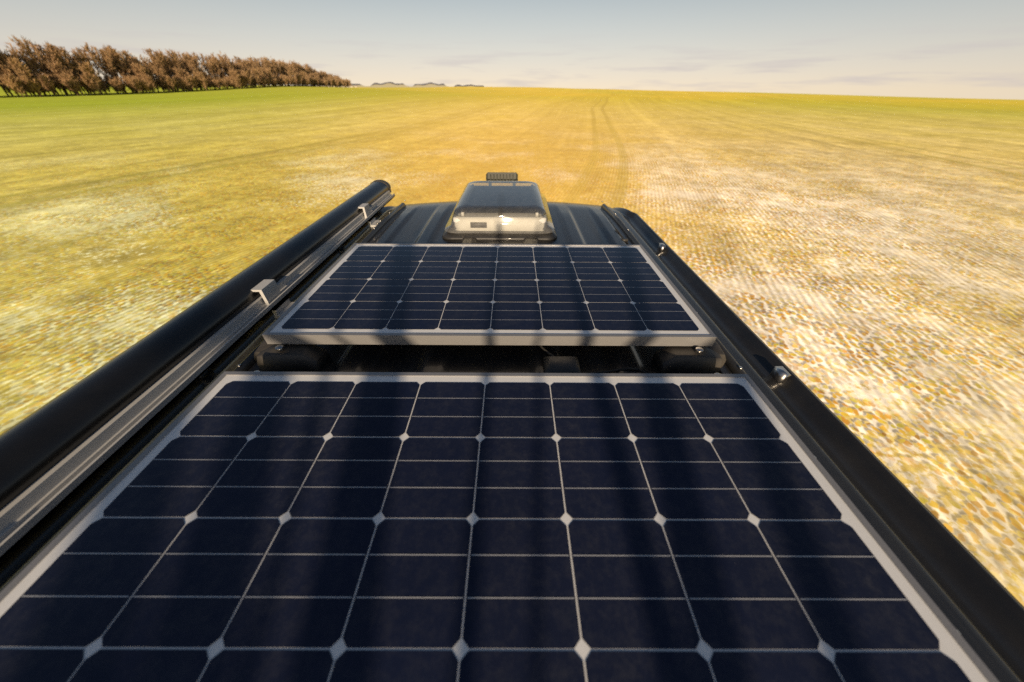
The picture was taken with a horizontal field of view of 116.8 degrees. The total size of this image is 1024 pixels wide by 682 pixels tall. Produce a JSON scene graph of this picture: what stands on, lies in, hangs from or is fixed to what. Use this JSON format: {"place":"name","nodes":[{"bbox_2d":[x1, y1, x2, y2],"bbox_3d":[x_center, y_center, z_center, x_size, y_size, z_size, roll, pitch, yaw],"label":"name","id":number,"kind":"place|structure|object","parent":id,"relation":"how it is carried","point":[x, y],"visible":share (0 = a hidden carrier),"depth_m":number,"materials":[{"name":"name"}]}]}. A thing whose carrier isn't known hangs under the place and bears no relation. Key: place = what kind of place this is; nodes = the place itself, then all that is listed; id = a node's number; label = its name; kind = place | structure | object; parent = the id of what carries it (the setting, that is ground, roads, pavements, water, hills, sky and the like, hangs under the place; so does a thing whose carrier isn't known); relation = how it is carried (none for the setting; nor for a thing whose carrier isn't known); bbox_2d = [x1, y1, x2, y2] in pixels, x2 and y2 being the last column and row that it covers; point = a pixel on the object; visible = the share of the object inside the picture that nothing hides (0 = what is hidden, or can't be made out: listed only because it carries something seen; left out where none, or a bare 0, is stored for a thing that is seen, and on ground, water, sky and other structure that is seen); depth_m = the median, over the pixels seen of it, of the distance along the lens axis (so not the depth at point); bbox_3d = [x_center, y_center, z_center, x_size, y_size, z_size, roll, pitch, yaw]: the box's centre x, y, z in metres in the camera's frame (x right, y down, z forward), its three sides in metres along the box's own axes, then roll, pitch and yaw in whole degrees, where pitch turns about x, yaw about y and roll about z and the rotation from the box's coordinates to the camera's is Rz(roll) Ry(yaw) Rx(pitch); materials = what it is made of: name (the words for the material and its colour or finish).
{"place":"outdoors","nodes":[
{"label":"outdoors","id":0,"kind":"place"},
{"bbox_2d":[292,82,483,87],"bbox_3d":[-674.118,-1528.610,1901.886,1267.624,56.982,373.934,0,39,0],"label":"hill","id":1,"kind":"structure","parent":0,"point":[391,84],"depth_m":1953.39,"materials":[{"name":"beige"}]},
{"bbox_2d":[0,85,1023,605],"bbox_3d":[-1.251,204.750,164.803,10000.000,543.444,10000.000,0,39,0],"label":"field ground","id":2,"kind":"structure","parent":0,"point":[854,263],"depth_m":11.46,"materials":[{"name":"yellow plant"}]},
{"bbox_2d":[0,35,350,96],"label":"treeline","id":3,"kind":"object","parent":2,"relation":"on","point":[52,68],"visible":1,"depth_m":183.88,"materials":[{"name":"brown plant"}]},
{"bbox_2d":[0,172,1023,681],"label":"van","id":4,"kind":"object","parent":2,"relation":"on","point":[490,432],"visible":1,"depth_m":0.58,"materials":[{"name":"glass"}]},
{"bbox_2d":[0,0,1023,99],"label":"sky","id":5,"kind":"structure","parent":0,"point":[971,49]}
]}

